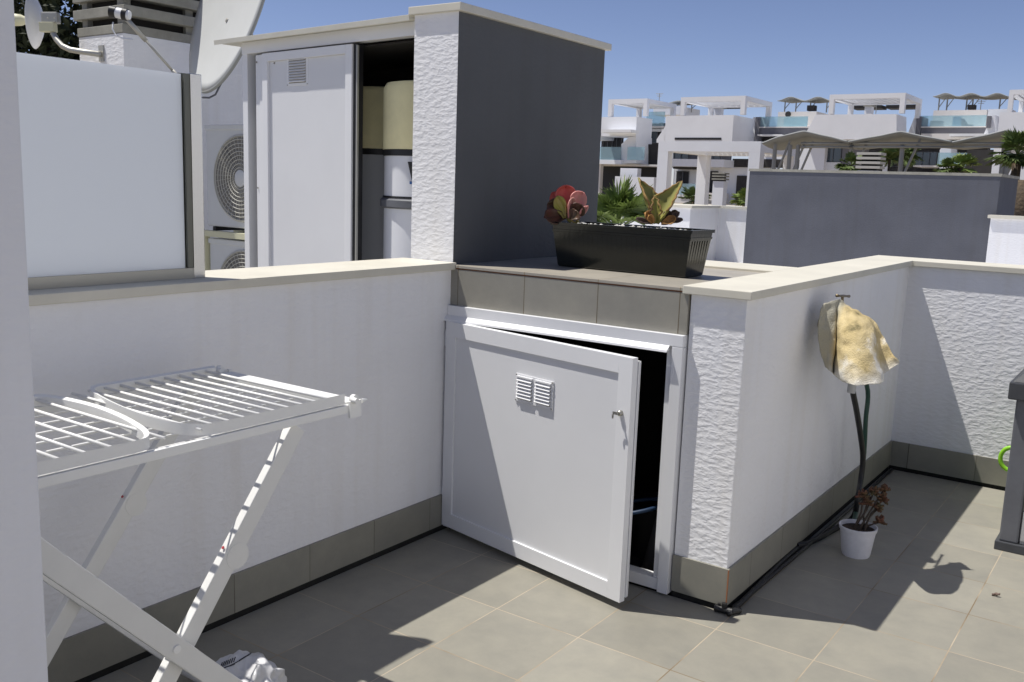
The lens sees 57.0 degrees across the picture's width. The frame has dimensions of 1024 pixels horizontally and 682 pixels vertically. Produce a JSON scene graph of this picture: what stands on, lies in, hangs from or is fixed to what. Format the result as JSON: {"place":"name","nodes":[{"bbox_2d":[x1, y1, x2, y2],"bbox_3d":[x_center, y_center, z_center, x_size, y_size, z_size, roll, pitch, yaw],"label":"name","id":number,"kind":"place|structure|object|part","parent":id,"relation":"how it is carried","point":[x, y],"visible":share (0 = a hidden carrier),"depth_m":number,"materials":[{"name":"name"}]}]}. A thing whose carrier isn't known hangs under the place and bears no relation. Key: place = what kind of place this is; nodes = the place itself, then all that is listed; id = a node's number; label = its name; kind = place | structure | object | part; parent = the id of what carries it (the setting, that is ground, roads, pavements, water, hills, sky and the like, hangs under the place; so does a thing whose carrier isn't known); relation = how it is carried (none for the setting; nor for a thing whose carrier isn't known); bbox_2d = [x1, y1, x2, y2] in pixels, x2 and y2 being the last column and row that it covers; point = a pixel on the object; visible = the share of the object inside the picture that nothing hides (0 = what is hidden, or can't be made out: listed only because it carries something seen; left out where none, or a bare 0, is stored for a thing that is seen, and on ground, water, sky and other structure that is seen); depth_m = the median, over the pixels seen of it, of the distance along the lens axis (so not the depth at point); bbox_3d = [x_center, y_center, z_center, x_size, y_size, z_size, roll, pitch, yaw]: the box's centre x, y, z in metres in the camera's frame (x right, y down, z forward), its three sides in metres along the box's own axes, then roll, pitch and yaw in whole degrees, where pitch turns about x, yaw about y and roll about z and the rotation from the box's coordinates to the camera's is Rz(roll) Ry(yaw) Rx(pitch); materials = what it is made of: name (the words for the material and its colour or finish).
{"place":"outdoors","nodes":[
{"label":"outdoors","id":0,"kind":"place"},
{"bbox_2d":[19,0,1023,185],"label":"sky","id":1,"kind":"structure","parent":0,"point":[772,51],"materials":[{"name":"blue"}]},
{"bbox_2d":[91,470,1023,681],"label":"terrace floor","id":2,"kind":"structure","parent":0,"point":[911,598],"depth_m":3.35,"materials":[{"name":"tile"}]},
{"bbox_2d":[0,0,47,681],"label":"column","id":3,"kind":"structure","parent":2,"relation":"on","point":[23,653],"depth_m":1.55,"materials":[{"name":"white paint"}]},
{"bbox_2d":[34,365,366,681],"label":"drying rack","id":4,"kind":"object","parent":2,"relation":"on","point":[78,586],"visible":0.98,"depth_m":2.32,"materials":[{"name":"white plastic"}]},
{"bbox_2d":[216,650,286,681],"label":"plastic bag","id":5,"kind":"object","parent":2,"relation":"on","point":[244,666],"visible":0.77,"depth_m":2.62,"materials":[{"name":"white plastic"}]},
{"bbox_2d":[714,602,741,614],"bbox_3d":[0.787,0.974,3.433,0.101,0.040,0.046,3,10,9],"label":"hose joint","id":6,"kind":"object","parent":2,"relation":"on","point":[722,608],"visible":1,"depth_m":3.43,"materials":[{"name":"black plastic"}]},
{"bbox_2d":[731,468,892,606],"bbox_3d":[1.476,0.851,4.370,0.029,0.018,2.270,9,12,35],"label":"pipe","id":7,"kind":"object","parent":2,"relation":"on","point":[801,550],"visible":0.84,"depth_m":4.07,"materials":[{"name":"black plastic"}]},
{"bbox_2d":[839,519,877,558],"bbox_3d":[1.478,0.852,4.035,0.157,0.130,0.157,9,12,35],"label":"flower pot","id":8,"kind":"object","parent":2,"relation":"on","point":[856,543],"visible":0.94,"depth_m":3.99,"materials":[{"name":"white ceramic"}]},
{"bbox_2d":[853,483,890,531],"bbox_3d":[1.540,0.709,4.043,0.174,0.199,0.103,-1,10,-16],"label":"rosette plant","id":9,"kind":"object","parent":8,"relation":"on","point":[867,501],"visible":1,"depth_m":4.04,"materials":[{"name":"red plant"}]},
{"bbox_2d":[998,445,1010,471],"bbox_3d":[2.619,0.686,4.747,0.276,0.299,0.179,17,18,58],"label":"watering can","id":10,"kind":"object","parent":2,"relation":"on","point":[1000,458],"visible":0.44,"depth_m":4.79,"materials":[{"name":"green plastic"}]},
{"bbox_2d":[994,369,1023,554],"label":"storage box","id":11,"kind":"object","parent":2,"relation":"on","point":[1010,538],"visible":1,"depth_m":4.10,"materials":[{"name":"grey plastic"}]},
{"bbox_2d":[854,105,886,109],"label":"louvre roof","id":12,"kind":"structure","parent":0,"point":[862,107],"depth_m":70.63,"materials":[{"name":"metal"}]},
{"bbox_2d":[886,104,921,109],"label":"louvre roof","id":13,"kind":"structure","parent":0,"point":[896,107],"depth_m":69.37,"materials":[{"name":"metal"}]},
{"bbox_3d":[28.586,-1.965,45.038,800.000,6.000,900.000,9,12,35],"label":"ground","id":14,"kind":"structure","parent":0,"visible":0},
{"bbox_2d":[14,0,82,59],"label":"pine tree","id":15,"kind":"object","parent":14,"relation":"on","point":[67,27],"visible":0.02,"depth_m":13.90,"materials":[{"name":"green plant"}]},
{"bbox_2d":[597,172,652,224],"bbox_3d":[1.421,1.325,14.486,1.667,7.746,1.506,4,10,13],"label":"palm shrub","id":16,"kind":"object","parent":14,"relation":"on","point":[622,205],"visible":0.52,"depth_m":13.65,"materials":[{"name":"green plant"}]},
{"bbox_2d":[598,106,699,196],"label":"villa","id":17,"kind":"object","parent":14,"relation":"on","point":[635,153],"visible":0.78,"depth_m":73.61,"materials":[{"name":"white paint"}]},
{"bbox_2d":[602,138,621,159],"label":"window frame","id":18,"kind":"structure","parent":17,"relation":"in","point":[621,138],"depth_m":75.89,"materials":[{"name":"grey plastic"}]},
{"bbox_2d":[608,98,675,116],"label":"roof pergola","id":19,"kind":"object","parent":17,"relation":"on","point":[645,104],"visible":0.95,"depth_m":73.33,"materials":[{"name":"white paint"}]},
{"bbox_2d":[651,132,656,142],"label":"window","id":20,"kind":"structure","parent":17,"relation":"in","point":[654,134],"depth_m":76.19,"materials":[{"name":"black glass"}]},
{"bbox_2d":[669,100,695,111],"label":"shade roof","id":21,"kind":"structure","parent":17,"relation":"on","point":[677,102],"depth_m":81.62,"materials":[{"name":"grey"}]},
{"bbox_2d":[600,203,746,262],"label":"terrace wall","id":22,"kind":"structure","parent":14,"relation":"on","point":[727,224],"depth_m":19.86,"materials":[{"name":"white paint"}]},
{"bbox_2d":[677,186,711,203],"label":"palm tree","id":23,"kind":"object","parent":14,"relation":"on","point":[689,193],"visible":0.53,"depth_m":45.92,"materials":[{"name":"green plant"}]},
{"bbox_2d":[711,172,728,205],"bbox_3d":[7.232,-1.931,33.935,0.475,8.135,0.424,9,12,35],"label":"louvred chimney","id":24,"kind":"object","parent":14,"relation":"on","point":[719,190],"visible":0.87,"depth_m":33.23,"materials":[{"name":"white paint"}]},
{"bbox_2d":[656,141,795,206],"bbox_3d":[8.252,-3.031,37.195,4.052,9.298,4.020,9,12,35],"label":"garden pergola","id":25,"kind":"object","parent":14,"relation":"on","point":[756,152],"visible":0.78,"depth_m":35.90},
{"bbox_2d":[730,187,745,206],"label":"palm tree","id":26,"kind":"object","parent":14,"relation":"on","point":[742,193],"visible":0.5,"depth_m":44.37,"materials":[{"name":"green plant"}]},
{"bbox_2d":[657,111,828,204],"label":"villa","id":27,"kind":"object","parent":14,"relation":"on","point":[711,128],"visible":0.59,"depth_m":68.81,"materials":[{"name":"white paint"}]},
{"bbox_2d":[674,153,687,158],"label":"window","id":28,"kind":"structure","parent":27,"relation":"in","point":[676,155],"depth_m":70.98,"materials":[{"name":"grey glass"}]},
{"bbox_2d":[676,171,688,186],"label":"window frame","id":29,"kind":"structure","parent":27,"relation":"in","point":[676,171],"depth_m":71.29,"materials":[{"name":"grey plastic"}]},
{"bbox_2d":[677,171,688,186],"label":"door","id":30,"kind":"structure","parent":27,"relation":"in","point":[679,173],"depth_m":71.42,"materials":[{"name":"black glass"}]},
{"bbox_2d":[675,138,720,139],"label":"window","id":31,"kind":"structure","parent":27,"relation":"in","point":[675,138],"depth_m":67.76,"materials":[{"name":"black"}]},
{"bbox_2d":[709,171,717,192],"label":"door","id":32,"kind":"structure","parent":27,"relation":"in","point":[711,181],"depth_m":70.15,"materials":[{"name":"black"}]},
{"bbox_2d":[714,108,726,114],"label":"chimney pier","id":33,"kind":"structure","parent":27,"relation":"on","point":[718,111],"depth_m":73.00,"materials":[{"name":"paint"}]},
{"bbox_2d":[680,96,771,119],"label":"roof pergola","id":34,"kind":"object","parent":27,"relation":"on","point":[742,103],"visible":0.98,"depth_m":68.17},
{"bbox_2d":[777,97,839,111],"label":"shade roof","id":35,"kind":"structure","parent":27,"relation":"on","point":[789,100],"depth_m":73.10,"materials":[{"name":"grey fabric"}]},
{"bbox_2d":[807,105,816,110],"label":"roof vent","id":36,"kind":"object","parent":35,"relation":"attached to","point":[811,107],"visible":0.86,"depth_m":72.27,"materials":[{"name":"metal"}]},
{"bbox_2d":[762,131,868,169],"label":"shade roof","id":37,"kind":"structure","parent":14,"relation":"on","point":[799,140],"depth_m":31.26,"materials":[{"name":"grey fabric"}]},
{"bbox_2d":[834,151,861,170],"bbox_3d":[9.948,-1.371,28.726,0.921,8.729,0.988,-2,10,-23],"label":"palm tree","id":38,"kind":"object","parent":14,"relation":"on","point":[851,156],"visible":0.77,"depth_m":27.95,"materials":[{"name":"green plant"}]},
{"bbox_2d":[855,152,885,170],"bbox_3d":[9.787,-0.920,26.748,0.646,8.690,0.558,9,12,35],"label":"louvred chimney","id":39,"kind":"object","parent":14,"relation":"on","point":[870,161],"visible":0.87,"depth_m":25.90,"materials":[{"name":"white"}]},
{"bbox_2d":[743,169,1019,266],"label":"wall block","id":40,"kind":"structure","parent":14,"relation":"on","point":[798,218],"depth_m":16.07,"materials":[{"name":"grey paint"}]},
{"bbox_2d":[880,148,906,170],"bbox_3d":[13.452,-3.157,34.547,1.182,8.301,1.079,1,10,-5],"label":"palm tree","id":41,"kind":"object","parent":14,"relation":"on","point":[891,154],"visible":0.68,"depth_m":33.89,"materials":[{"name":"green plant"}]},
{"bbox_2d":[848,131,958,171],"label":"shade roof","id":42,"kind":"structure","parent":14,"relation":"on","point":[902,140],"depth_m":29.37,"materials":[{"name":"grey fabric"}]},
{"bbox_2d":[882,148,924,171],"bbox_3d":[14.941,-4.081,37.194,1.805,7.995,1.901,9,12,35],"label":"palm tree","id":43,"kind":"object","parent":14,"relation":"on","point":[907,154],"visible":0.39,"depth_m":36.34,"materials":[{"name":"green plant"}]},
{"bbox_2d":[799,110,1011,173],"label":"villa","id":44,"kind":"object","parent":14,"relation":"on","point":[953,125],"visible":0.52,"depth_m":62.46,"materials":[{"name":"white paint"}]},
{"bbox_2d":[827,148,842,161],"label":"window","id":45,"kind":"structure","parent":44,"relation":"in","point":[836,153],"depth_m":63.47,"materials":[{"name":"grey glass"}]},
{"bbox_2d":[863,105,875,113],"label":"chimney pier","id":46,"kind":"structure","parent":44,"relation":"on","point":[869,109],"depth_m":66.54,"materials":[{"name":"paint"}]},
{"bbox_2d":[828,93,921,118],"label":"roof pergola","id":47,"kind":"object","parent":44,"relation":"on","point":[902,100],"visible":0.98,"depth_m":62.06,"materials":[{"name":"white paint"}]},
{"bbox_2d":[915,152,936,164],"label":"window","id":48,"kind":"structure","parent":44,"relation":"in","point":[932,161],"depth_m":63.56,"materials":[{"name":"grey glass"}]},
{"bbox_2d":[933,93,1016,109],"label":"shade roof","id":49,"kind":"structure","parent":44,"relation":"on","point":[969,96],"depth_m":66.37,"materials":[{"name":"grey fabric"}]},
{"bbox_2d":[967,105,976,109],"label":"roof vent","id":50,"kind":"object","parent":49,"relation":"attached to","point":[971,107],"visible":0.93,"depth_m":65.92,"materials":[{"name":"metal"}]},
{"bbox_2d":[933,156,958,172],"bbox_3d":[12.580,-1.195,28.140,0.875,8.539,0.775,5,10,18],"label":"palm tree","id":51,"kind":"object","parent":14,"relation":"on","point":[947,161],"visible":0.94,"depth_m":27.41,"materials":[{"name":"green plant"}]},
{"bbox_2d":[942,152,980,172],"bbox_3d":[12.855,-1.211,27.948,1.175,8.652,0.994,9,12,35],"label":"palm tree","id":52,"kind":"object","parent":14,"relation":"on","point":[964,159],"visible":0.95,"depth_m":27.08,"materials":[{"name":"green plant"}]},
{"bbox_2d":[952,129,1023,174],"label":"shade roof","id":53,"kind":"structure","parent":14,"relation":"on","point":[992,140],"depth_m":27.93,"materials":[{"name":"grey fabric"}]},
{"bbox_2d":[984,126,1023,179],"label":"palm tree","id":54,"kind":"object","parent":14,"relation":"on","point":[1011,140],"visible":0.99,"depth_m":20.17,"materials":[{"name":"green plant"}]},
{"bbox_2d":[984,109,1023,179],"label":"villa","id":55,"kind":"object","parent":14,"relation":"on","point":[1000,119],"visible":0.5,"depth_m":56.46,"materials":[{"name":"white paint"}]},
{"bbox_2d":[1007,89,1023,111],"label":"roof pergola","id":56,"kind":"object","parent":55,"relation":"on","point":[1018,95],"visible":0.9,"depth_m":56.18,"materials":[{"name":"white paint"}]},
{"bbox_2d":[986,215,1023,264],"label":"terrace wall","id":57,"kind":"structure","parent":14,"relation":"on","point":[1006,240],"depth_m":14.62,"materials":[{"name":"white paint"}]},
{"bbox_2d":[1014,180,1023,215],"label":"palm stump","id":58,"kind":"object","parent":14,"relation":"on","point":[1019,207],"visible":0.17,"depth_m":19.27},
{"bbox_3d":[-1.745,4.075,3.357,11.400,6.180,10.200,9,12,35],"label":"apartment building","id":59,"kind":"object","parent":14,"relation":"on","visible":0},
{"bbox_2d":[73,0,242,237],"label":"chimney","id":60,"kind":"object","parent":59,"relation":"on","point":[165,27],"visible":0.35,"depth_m":6.44,"materials":[{"name":"white paint"}]},
{"bbox_2d":[14,0,104,61],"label":"wireless antenna","id":61,"kind":"object","parent":60,"relation":"attached to","point":[37,21],"visible":0.96,"depth_m":6.37,"materials":[{"name":"silver metal"}]},
{"bbox_2d":[108,0,264,98],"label":"satellite dish","id":62,"kind":"object","parent":60,"relation":"attached to","point":[212,64],"visible":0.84,"depth_m":6.00,"materials":[{"name":"white paint"}]},
{"bbox_2d":[204,226,244,269],"bbox_3d":[-1.617,-0.158,6.356,1.080,1.182,0.310,9,12,35],"label":"bracket","id":63,"kind":"object","parent":59,"relation":"on","point":[236,233],"visible":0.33,"depth_m":6.42,"materials":[{"name":"beige metal"}]},
{"bbox_2d":[204,124,244,228],"bbox_3d":[-1.592,-1.078,6.228,0.992,0.673,0.325,9,12,35],"label":"air conditioner","id":64,"kind":"object","parent":63,"relation":"on","point":[225,170],"visible":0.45,"depth_m":6.26,"materials":[{"name":"white metal"}]},
{"bbox_2d":[208,238,244,269],"bbox_3d":[-1.601,-0.336,6.341,0.992,0.660,0.325,9,12,35],"label":"air conditioner","id":65,"kind":"object","parent":63,"relation":"attached to","point":[226,253],"visible":0.09,"depth_m":6.36,"materials":[{"name":"white metal"}]},
{"bbox_2d":[214,15,414,267],"bbox_3d":[-0.781,-0.447,4.957,1.525,2.232,0.789,10,13,40],"label":"utility cabinet","id":66,"kind":"object","parent":59,"relation":"on","point":[303,125],"visible":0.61,"depth_m":4.65,"materials":[{"name":"white metal"}]},
{"bbox_3d":[-1.018,-0.379,4.728,0.746,2.096,0.052,10,12,39],"label":"sliding door","id":67,"kind":"part","parent":66,"relation":"part of","materials":[{"name":"white metal"}]},
{"bbox_2d":[362,86,383,259],"bbox_3d":[-0.709,-0.322,5.009,0.440,1.972,0.440,9,12,35],"label":"water tank","id":68,"kind":"object","parent":66,"relation":"in","point":[372,196],"visible":0.19,"depth_m":4.71,"materials":[{"name":"grey plastic"}]},
{"bbox_2d":[380,80,413,258],"bbox_3d":[-0.409,-0.241,4.607,0.490,1.967,0.508,9,12,35],"label":"water tank","id":69,"kind":"object","parent":66,"relation":"in","point":[396,202],"visible":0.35,"depth_m":4.35,"materials":[{"name":"white plastic"}]},
{"bbox_2d":[408,2,611,304],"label":"chimney tower","id":70,"kind":"structure","parent":59,"relation":"on","point":[507,115],"depth_m":4.15,"materials":[{"name":"white paint"}]},
{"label":"terrace subfloor","id":71,"kind":"structure","parent":0,"visible":0},
{"bbox_2d":[28,258,455,681],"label":"parapet wall","id":72,"kind":"structure","parent":71,"relation":"on","point":[354,492],"depth_m":3.24,"materials":[{"name":"white paint"}]},
{"bbox_2d":[16,52,204,289],"bbox_3d":[-1.508,-0.431,2.365,0.038,0.646,1.710,9,12,35],"label":"glass screen","id":73,"kind":"object","parent":72,"relation":"on","point":[112,169],"visible":1,"depth_m":2.79,"materials":[{"name":"white glass"}]},
{"bbox_2d":[443,256,797,595],"bbox_3d":[0.512,0.267,4.269,1.100,1.220,1.267,9,12,35],"label":"storage cupboard","id":74,"kind":"object","parent":71,"relation":"on","point":[644,319],"visible":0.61,"depth_m":3.70,"materials":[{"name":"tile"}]},
{"bbox_2d":[441,321,640,602],"bbox_3d":[0.054,0.432,3.721,0.072,0.905,1.036,-7,13,-43],"label":"cupboard door","id":75,"kind":"structure","parent":74,"relation":"attached to","point":[539,445],"depth_m":3.65,"materials":[{"name":"white metal"}]},
{"bbox_2d":[550,221,714,277],"bbox_3d":[0.494,-0.393,3.972,0.676,0.193,0.207,9,12,36],"label":"planter","id":76,"kind":"object","parent":74,"relation":"on","point":[663,251],"visible":1,"depth_m":3.87,"materials":[{"name":"black plastic"}]},
{"bbox_2d":[544,185,588,223],"bbox_3d":[0.242,-0.582,4.082,0.188,0.188,0.141,4,10,12],"label":"paddle plant","id":77,"kind":"object","parent":76,"relation":"on","point":[568,202],"visible":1,"depth_m":4.08,"materials":[{"name":"red plant"}]},
{"bbox_2d":[636,177,682,224],"bbox_3d":[0.596,-0.572,3.856,0.195,0.190,0.165,1,10,-5],"label":"agave plant","id":78,"kind":"object","parent":76,"relation":"in","point":[659,206],"visible":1,"depth_m":3.83,"materials":[{"name":"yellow plant"}]},
{"bbox_2d":[631,491,657,559],"bbox_3d":[0.617,0.785,3.968,0.265,0.225,0.265,9,12,35],"label":"bucket","id":79,"kind":"object","parent":74,"relation":"in","point":[642,526],"visible":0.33,"depth_m":3.90,"materials":[{"name":"black plastic"}]},
{"bbox_2d":[632,497,657,514],"bbox_3d":[0.486,0.663,3.772,0.275,0.096,0.256,9,12,35],"label":"hose coil","id":80,"kind":"object","parent":74,"relation":"in","point":[645,510],"visible":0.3,"depth_m":3.66,"materials":[{"name":"blue rubber"}]},
{"bbox_2d":[642,514,656,570],"bbox_3d":[0.645,0.480,3.768,0.235,0.908,0.059,-3,11,-29],"label":"folded parasol","id":81,"kind":"object","parent":74,"relation":"in","point":[648,562],"visible":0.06,"depth_m":3.77,"materials":[{"name":"grey fabric"}]},
{"bbox_2d":[671,255,1023,608],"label":"parapet wall","id":82,"kind":"structure","parent":71,"relation":"on","point":[769,465],"depth_m":4.08,"materials":[{"name":"white paint"}]},
{"bbox_2d":[835,294,850,300],"bbox_3d":[1.367,-0.108,3.932,0.149,0.193,0.137,-1,10,-18],"label":"garden tap","id":83,"kind":"object","parent":82,"relation":"attached to","point":[842,296],"visible":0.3,"depth_m":3.90,"materials":[{"name":"silver metal"}]},
{"bbox_2d":[726,384,865,616],"bbox_3d":[1.181,0.483,3.847,0.144,0.906,1.288,10,13,41],"label":"hose","id":84,"kind":"object","parent":83,"relation":"hanging from","point":[851,389],"visible":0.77,"depth_m":4.13,"materials":[{"name":"black rubber"}]},
{"bbox_2d":[818,299,899,385],"bbox_3d":[1.377,-0.002,3.768,0.275,0.307,0.386,9,12,35],"label":"towel","id":85,"kind":"object","parent":83,"relation":"hanging from","point":[854,348],"visible":1,"depth_m":3.73,"materials":[{"name":"beige fabric"}]},
{"bbox_2d":[852,384,869,518],"bbox_3d":[1.566,0.397,4.222,0.123,0.807,0.449,9,12,35],"label":"garden hose","id":86,"kind":"object","parent":83,"relation":"hanging from","point":[865,420],"visible":0.41,"depth_m":4.37,"materials":[{"name":"teal"}]}
]}

